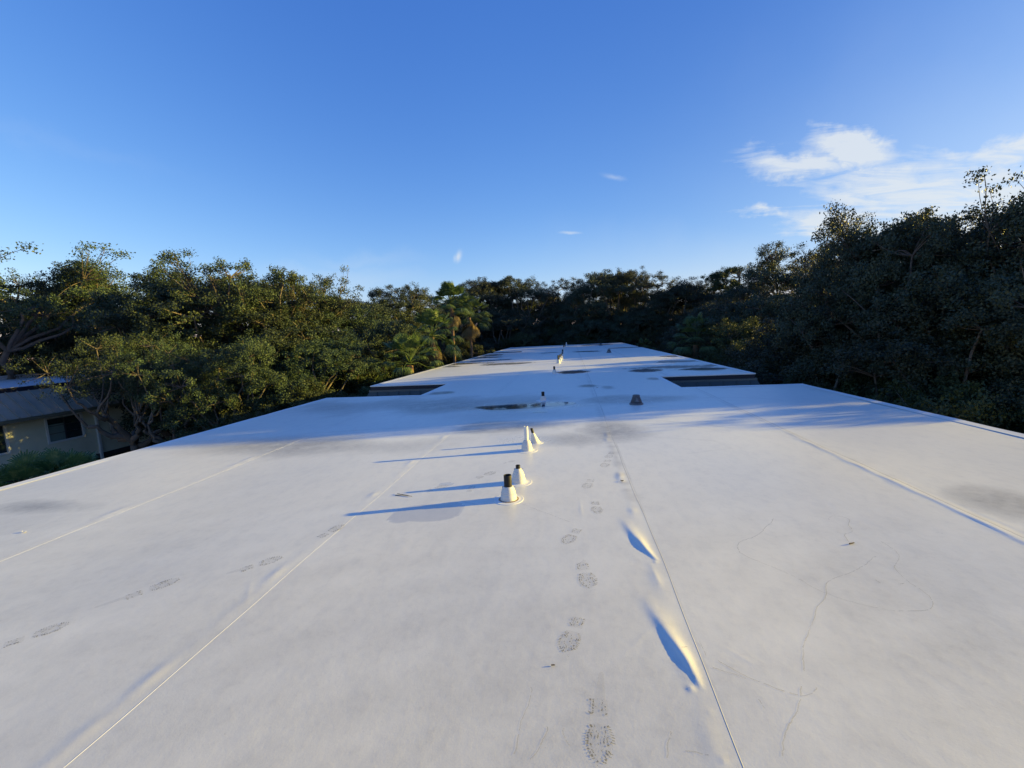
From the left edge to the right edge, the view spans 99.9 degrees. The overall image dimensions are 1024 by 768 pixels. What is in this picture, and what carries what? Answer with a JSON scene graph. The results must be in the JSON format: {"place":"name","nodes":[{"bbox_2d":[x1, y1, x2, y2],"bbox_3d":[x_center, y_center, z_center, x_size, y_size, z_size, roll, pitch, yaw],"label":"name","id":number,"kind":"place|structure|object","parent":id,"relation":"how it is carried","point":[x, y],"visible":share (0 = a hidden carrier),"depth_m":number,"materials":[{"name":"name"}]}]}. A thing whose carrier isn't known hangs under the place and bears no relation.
{"place":"outdoors","nodes":[
{"label":"outdoors","id":0,"kind":"place"},
{"bbox_2d":[0,343,1023,767],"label":"apartment building","id":1,"kind":"structure","parent":0,"point":[676,569],"depth_m":2.78,"materials":[{"name":"white plastic"}]},
{"bbox_2d":[494,474,523,504],"bbox_3d":[-0.037,1.004,4.175,0.290,0.252,0.290,-2,7,8],"label":"pipe vent","id":2,"kind":"object","parent":1,"relation":"on","point":[508,496],"visible":1,"depth_m":4.13,"materials":[{"name":"white plastic"}]},
{"bbox_2d":[512,464,531,486],"bbox_3d":[0.068,0.972,4.645,0.290,0.199,0.290,-2,7,8],"label":"pipe vent","id":3,"kind":"object","parent":1,"relation":"on","point":[519,479],"visible":0.96,"depth_m":4.60,"materials":[{"name":"grey plastic"}]},
{"bbox_2d":[516,426,536,452],"bbox_3d":[0.198,0.750,5.911,0.290,0.345,0.290,-2,7,8],"label":"pipe vent","id":4,"kind":"object","parent":1,"relation":"on","point":[526,447],"visible":1,"depth_m":5.87,"materials":[{"name":"white plastic"}]},
{"bbox_2d":[530,428,542,444],"bbox_3d":[0.344,0.758,6.299,0.220,0.223,0.220,-2,7,8],"label":"pipe vent","id":5,"kind":"object","parent":1,"relation":"on","point":[534,440],"visible":0.92,"depth_m":6.27,"materials":[{"name":"white plastic"}]},
{"bbox_2d":[536,392,549,401],"bbox_3d":[0.736,0.291,10.204,0.340,0.218,0.340,-2,7,8],"label":"pipe vent","id":6,"kind":"object","parent":1,"relation":"on","point":[543,398],"visible":1,"depth_m":10.16,"materials":[{"name":"white plastic"}]},
{"bbox_2d":[617,394,655,406],"bbox_3d":[2.622,0.326,9.095,0.720,0.200,0.684,-2,7,8],"label":"roof drain","id":7,"kind":"object","parent":1,"relation":"on","point":[635,399],"visible":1,"depth_m":9.02,"materials":[{"name":"grey metal"}]},
{"bbox_2d":[0,0,1023,358],"label":"sky","id":8,"kind":"structure","parent":0,"point":[398,143],"materials":[{"name":"blue"}]},
{"label":"ground","id":9,"kind":"structure","parent":0,"visible":0},
{"bbox_2d":[0,449,64,486],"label":"bush","id":10,"kind":"object","parent":9,"relation":"on","point":[17,469],"visible":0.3,"depth_m":10.11,"materials":[{"name":"green plant"}]},
{"bbox_2d":[0,291,92,375],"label":"oak tree","id":11,"kind":"object","parent":9,"relation":"on","point":[1,371],"depth_m":35.56,"materials":[{"name":"green plant"}]},
{"bbox_2d":[23,447,99,473],"bbox_3d":[-11.052,4.625,11.096,2.330,6.158,2.258,-2,7,8],"label":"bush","id":12,"kind":"object","parent":9,"relation":"on","point":[50,458],"visible":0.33,"depth_m":10.75,"materials":[{"name":"green plant"}]},
{"bbox_2d":[0,240,135,379],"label":"oak tree","id":13,"kind":"object","parent":9,"relation":"on","point":[88,275],"visible":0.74,"depth_m":26.29,"materials":[{"name":"green plant"}]},
{"bbox_2d":[0,261,135,378],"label":"oak tree","id":14,"kind":"object","parent":9,"relation":"on","point":[41,290],"visible":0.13,"depth_m":28.03,"materials":[{"name":"green plant"}]},
{"bbox_2d":[0,280,152,375],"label":"oak tree","id":15,"kind":"object","parent":9,"relation":"on","point":[44,351],"visible":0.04,"depth_m":28.08,"materials":[{"name":"green plant"}]},
{"bbox_2d":[2,324,188,450],"bbox_3d":[-16.979,2.257,18.612,5.989,9.793,5.389,-8,9,-40],"label":"oak tree","id":16,"kind":"object","parent":9,"relation":"on","point":[120,434],"visible":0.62,"depth_m":17.86,"materials":[{"name":"green plant"}]},
{"bbox_2d":[0,370,222,482],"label":"apartment building","id":17,"kind":"structure","parent":9,"relation":"on","point":[29,421],"depth_m":20.10,"materials":[{"name":"beige paint"}]},
{"bbox_2d":[0,424,10,455],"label":"window","id":18,"kind":"structure","parent":17,"relation":"in","point":[5,449],"depth_m":18.32,"materials":[{"name":"grey glass"}]},
{"bbox_2d":[44,412,85,444],"bbox_3d":[-21.297,2.084,20.523,0.090,1.240,1.550,-2,7,8],"label":"window","id":19,"kind":"structure","parent":17,"relation":"in","point":[61,428],"depth_m":20.47,"materials":[{"name":"grey glass"}]},
{"bbox_2d":[93,331,234,443],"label":"oak tree","id":20,"kind":"object","parent":9,"relation":"on","point":[138,399],"visible":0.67,"depth_m":17.69,"materials":[{"name":"green plant"}]},
{"bbox_2d":[68,258,267,439],"bbox_3d":[-18.894,-0.264,25.269,9.777,13.783,10.022,2,8,36],"label":"oak tree","id":21,"kind":"object","parent":9,"relation":"on","point":[154,282],"visible":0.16,"depth_m":22.66,"materials":[{"name":"green plant"}]},
{"bbox_2d":[77,267,289,430],"bbox_3d":[-17.599,-0.240,25.490,10.958,13.517,12.018,-5,7,-17],"label":"oak tree","id":22,"kind":"object","parent":9,"relation":"on","point":[172,313],"visible":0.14,"depth_m":21.67,"materials":[{"name":"green plant"}]},
{"bbox_2d":[136,276,305,410],"bbox_3d":[-17.189,-0.364,28.175,10.716,13.164,10.877,-3,7,-2],"label":"oak tree","id":23,"kind":"object","parent":9,"relation":"on","point":[202,286],"visible":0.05,"depth_m":25.15,"materials":[{"name":"green plant"}]},
{"bbox_2d":[138,329,324,442],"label":"oak tree","id":24,"kind":"object","parent":9,"relation":"on","point":[249,350],"visible":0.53,"depth_m":17.65,"materials":[{"name":"green plant"}]},
{"bbox_2d":[150,247,336,391],"bbox_3d":[-14.230,-0.520,25.184,8.467,13.757,8.440,-6,7,-25],"label":"oak tree","id":25,"kind":"object","parent":9,"relation":"on","point":[254,296],"visible":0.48,"depth_m":22.52,"materials":[{"name":"green plant"}]},
{"bbox_2d":[216,399,307,426],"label":"oak tree","id":26,"kind":"object","parent":9,"relation":"on","point":[235,417],"visible":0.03,"depth_m":17.07,"materials":[{"name":"green plant"}]},
{"bbox_2d":[171,303,382,425],"bbox_3d":[-12.936,0.994,24.017,10.022,10.813,9.777,2,8,36],"label":"oak tree","id":27,"kind":"object","parent":9,"relation":"on","point":[278,338],"visible":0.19,"depth_m":22.02,"materials":[{"name":"green plant"}]},
{"bbox_2d":[231,265,363,361],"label":"oak tree","id":28,"kind":"object","parent":9,"relation":"on","point":[300,297],"visible":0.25,"depth_m":25.92,"materials":[{"name":"green plant"}]},
{"bbox_2d":[252,378,357,411],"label":"oak tree","id":29,"kind":"object","parent":9,"relation":"on","point":[312,397],"visible":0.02,"depth_m":18.35,"materials":[{"name":"green plant"}]},
{"bbox_2d":[238,333,394,408],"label":"oak tree","id":30,"kind":"object","parent":9,"relation":"on","point":[312,353],"visible":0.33,"depth_m":20.83,"materials":[{"name":"green plant"}]},
{"bbox_2d":[264,287,413,387],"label":"oak tree","id":31,"kind":"object","parent":9,"relation":"on","point":[342,322],"visible":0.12,"depth_m":27.40,"materials":[{"name":"green plant"}]},
{"bbox_2d":[326,367,398,396],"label":"oak tree","id":32,"kind":"object","parent":9,"relation":"on","point":[366,382],"visible":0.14,"depth_m":23.16,"materials":[{"name":"green plant"}]},
{"bbox_2d":[312,316,443,389],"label":"oak tree","id":33,"kind":"object","parent":9,"relation":"on","point":[385,331],"visible":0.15,"depth_m":25.69,"materials":[{"name":"green plant"}]},
{"bbox_2d":[342,293,427,370],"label":"oak tree","id":34,"kind":"object","parent":9,"relation":"on","point":[383,307],"visible":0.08,"depth_m":42.82,"materials":[{"name":"green plant"}]},
{"bbox_2d":[367,282,445,370],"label":"oak tree","id":35,"kind":"object","parent":9,"relation":"on","point":[415,297],"visible":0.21,"depth_m":46.89,"materials":[{"name":"green plant"}]},
{"bbox_2d":[374,331,443,384],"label":"fan palm","id":36,"kind":"object","parent":9,"relation":"on","point":[403,342],"visible":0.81,"depth_m":22.40,"materials":[{"name":"green plant"}]},
{"bbox_2d":[408,308,462,368],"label":"fan palm","id":37,"kind":"object","parent":9,"relation":"on","point":[429,314],"visible":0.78,"depth_m":26.97,"materials":[{"name":"green plant"}]},
{"bbox_2d":[405,295,475,367],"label":"oak tree","id":38,"kind":"object","parent":9,"relation":"on","point":[457,331],"visible":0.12,"depth_m":53.38,"materials":[{"name":"green plant"}]},
{"bbox_2d":[429,281,475,362],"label":"fan palm","id":39,"kind":"object","parent":9,"relation":"on","point":[449,288],"visible":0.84,"depth_m":31.88,"materials":[{"name":"green plant"}]},
{"bbox_2d":[427,304,492,358],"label":"oak tree","id":40,"kind":"object","parent":9,"relation":"on","point":[474,312],"visible":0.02,"depth_m":81.33,"materials":[{"name":"green plant"}]},
{"bbox_2d":[442,337,494,365],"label":"oak tree","id":41,"kind":"object","parent":9,"relation":"on","point":[464,348],"visible":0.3,"depth_m":43.02,"materials":[{"name":"green plant"}]},
{"bbox_2d":[447,295,491,357],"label":"fan palm","id":42,"kind":"object","parent":9,"relation":"on","point":[469,332],"visible":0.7,"depth_m":35.07,"materials":[{"name":"green plant"}]},
{"bbox_2d":[440,277,524,342],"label":"oak tree","id":43,"kind":"object","parent":9,"relation":"on","point":[483,290],"visible":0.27,"depth_m":58.08,"materials":[{"name":"green plant"}]},
{"bbox_2d":[463,328,514,350],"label":"oak tree","id":44,"kind":"object","parent":9,"relation":"on","point":[486,337],"visible":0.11,"depth_m":57.52,"materials":[{"name":"green plant"}]},
{"bbox_2d":[471,307,544,355],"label":"oak tree","id":45,"kind":"object","parent":9,"relation":"on","point":[489,343],"visible":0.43,"depth_m":54.71,"materials":[{"name":"green plant"}]},
{"bbox_2d":[477,275,567,341],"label":"oak tree","id":46,"kind":"object","parent":9,"relation":"on","point":[526,290],"visible":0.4,"depth_m":59.69,"materials":[{"name":"green plant"}]},
{"bbox_2d":[520,300,548,324],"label":"oak tree","id":47,"kind":"object","parent":9,"relation":"on","point":[538,307],"visible":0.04,"depth_m":67.37,"materials":[{"name":"green plant"}]},
{"bbox_2d":[522,277,596,341],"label":"oak tree","id":48,"kind":"object","parent":9,"relation":"on","point":[566,288],"visible":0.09,"depth_m":63.14,"materials":[{"name":"green plant"}]},
{"bbox_2d":[554,332,598,344],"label":"oak tree","id":49,"kind":"object","parent":9,"relation":"on","point":[583,337],"visible":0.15,"depth_m":53.22,"materials":[{"name":"green plant"}]},
{"bbox_2d":[550,269,637,342],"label":"oak tree","id":50,"kind":"object","parent":9,"relation":"on","point":[580,293],"visible":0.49,"depth_m":56.99,"materials":[{"name":"green plant"}]},
{"bbox_2d":[588,298,639,313],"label":"oak tree","id":51,"kind":"object","parent":9,"relation":"on","point":[611,305],"visible":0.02,"depth_m":77.91,"materials":[{"name":"green plant"}]},
{"bbox_2d":[585,266,668,341],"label":"oak tree","id":52,"kind":"object","parent":9,"relation":"on","point":[630,277],"visible":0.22,"depth_m":57.27,"materials":[{"name":"green plant"}]},
{"bbox_2d":[604,328,660,350],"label":"oak tree","id":53,"kind":"object","parent":9,"relation":"on","point":[636,335],"visible":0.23,"depth_m":50.61,"materials":[{"name":"green plant"}]},
{"bbox_2d":[636,337,654,348],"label":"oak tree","id":54,"kind":"object","parent":9,"relation":"on","point":[641,340],"visible":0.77,"depth_m":44.76,"materials":[{"name":"green plant"}]},
{"bbox_2d":[614,271,711,348],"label":"oak tree","id":55,"kind":"object","parent":9,"relation":"on","point":[642,298],"visible":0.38,"depth_m":53.16,"materials":[{"name":"green plant"}]},
{"bbox_2d":[650,338,691,352],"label":"oak tree","id":56,"kind":"object","parent":9,"relation":"on","point":[660,349],"visible":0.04,"depth_m":42.69,"materials":[{"name":"green plant"}]},
{"bbox_2d":[637,276,737,347],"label":"oak tree","id":57,"kind":"object","parent":9,"relation":"on","point":[700,300],"visible":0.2,"depth_m":50.99,"materials":[{"name":"green plant"}]},
{"bbox_2d":[665,311,725,360],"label":"fan palm","id":58,"kind":"object","parent":9,"relation":"on","point":[689,322],"visible":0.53,"depth_m":31.68,"materials":[{"name":"green plant"}]},
{"bbox_2d":[685,344,732,356],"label":"oak tree","id":59,"kind":"object","parent":9,"relation":"on","point":[716,347],"depth_m":30.86,"materials":[{"name":"green plant"}]},
{"bbox_2d":[655,297,775,356],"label":"oak tree","id":60,"kind":"object","parent":9,"relation":"on","point":[720,305],"visible":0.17,"depth_m":34.02,"materials":[{"name":"green plant"}]},
{"bbox_2d":[699,264,775,298],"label":"pine tree","id":61,"kind":"object","parent":9,"relation":"on","point":[717,276],"visible":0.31,"depth_m":50.00,"materials":[{"name":"plant"}]},
{"bbox_2d":[701,316,774,367],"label":"oak tree","id":62,"kind":"object","parent":9,"relation":"on","point":[742,330],"visible":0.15,"depth_m":25.21,"materials":[{"name":"green plant"}]},
{"bbox_2d":[684,290,815,358],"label":"oak tree","id":63,"kind":"object","parent":9,"relation":"on","point":[770,304],"visible":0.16,"depth_m":30.47,"materials":[{"name":"green plant"}]},
{"bbox_2d":[714,316,797,383],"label":"oak tree","id":64,"kind":"object","parent":9,"relation":"on","point":[738,346],"visible":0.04,"depth_m":21.85,"materials":[{"name":"green plant"}]},
{"bbox_2d":[713,271,803,337],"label":"oak tree","id":65,"kind":"object","parent":9,"relation":"on","point":[743,293],"visible":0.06,"depth_m":39.68,"materials":[{"name":"green plant"}]},
{"bbox_2d":[718,315,869,386],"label":"oak tree","id":66,"kind":"object","parent":9,"relation":"on","point":[761,354],"visible":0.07,"depth_m":17.54,"materials":[{"name":"green plant"}]},
{"bbox_2d":[736,211,878,315],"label":"oak tree","id":67,"kind":"object","parent":9,"relation":"on","point":[772,265],"visible":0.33,"depth_m":40.41,"materials":[{"name":"green plant"}]},
{"bbox_2d":[755,249,863,312],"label":"oak tree","id":68,"kind":"object","parent":9,"relation":"on","point":[813,257],"visible":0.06,"depth_m":30.41,"materials":[{"name":"green plant"}]},
{"bbox_2d":[783,368,944,401],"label":"oak tree","id":69,"kind":"object","parent":9,"relation":"on","point":[847,387],"visible":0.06,"depth_m":13.01,"materials":[{"name":"green plant"}]},
{"bbox_2d":[735,293,1010,403],"bbox_3d":[11.869,1.624,14.344,8.051,9.279,7.993,0,7,24],"label":"oak tree","id":70,"kind":"object","parent":9,"relation":"on","point":[909,315],"visible":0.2,"depth_m":12.99,"materials":[{"name":"green plant"}]},
{"bbox_2d":[770,205,1018,398],"bbox_3d":[12.771,0.153,15.045,6.913,12.141,6.159,-6,7,-26],"label":"oak tree","id":71,"kind":"object","parent":9,"relation":"on","point":[878,274],"visible":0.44,"depth_m":13.72,"materials":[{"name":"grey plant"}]},
{"bbox_2d":[790,198,1022,335],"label":"oak tree","id":72,"kind":"object","parent":9,"relation":"on","point":[843,235],"visible":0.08,"depth_m":15.38,"materials":[{"name":"green plant"}]},
{"bbox_2d":[798,203,1023,393],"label":"oak tree","id":73,"kind":"object","parent":9,"relation":"on","point":[906,236],"visible":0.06,"depth_m":13.40,"materials":[{"name":"green plant"}]},
{"bbox_2d":[828,301,1023,429],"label":"oak tree","id":74,"kind":"object","parent":9,"relation":"on","point":[899,346],"visible":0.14,"depth_m":11.61,"materials":[{"name":"green plant"}]},
{"bbox_2d":[849,297,1023,428],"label":"oak tree","id":75,"kind":"object","parent":9,"relation":"on","point":[1008,329],"visible":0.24,"depth_m":10.64,"materials":[{"name":"green plant"}]},
{"bbox_2d":[853,207,1023,410],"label":"oak tree","id":76,"kind":"object","parent":9,"relation":"on","point":[993,289],"visible":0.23,"depth_m":11.16,"materials":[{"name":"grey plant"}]},
{"bbox_2d":[869,378,1023,433],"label":"oak tree","id":77,"kind":"object","parent":9,"relation":"on","point":[967,409],"visible":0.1,"depth_m":9.75,"materials":[{"name":"green plant"}]},
{"bbox_2d":[877,370,1023,432],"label":"oak tree","id":78,"kind":"object","parent":9,"relation":"on","point":[941,382],"visible":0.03,"depth_m":10.72,"materials":[{"name":"green plant"}]},
{"bbox_2d":[891,166,1023,352],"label":"oak tree","id":79,"kind":"object","parent":9,"relation":"on","point":[1012,209],"visible":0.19,"depth_m":11.98,"materials":[{"name":"green plant"}]}
]}

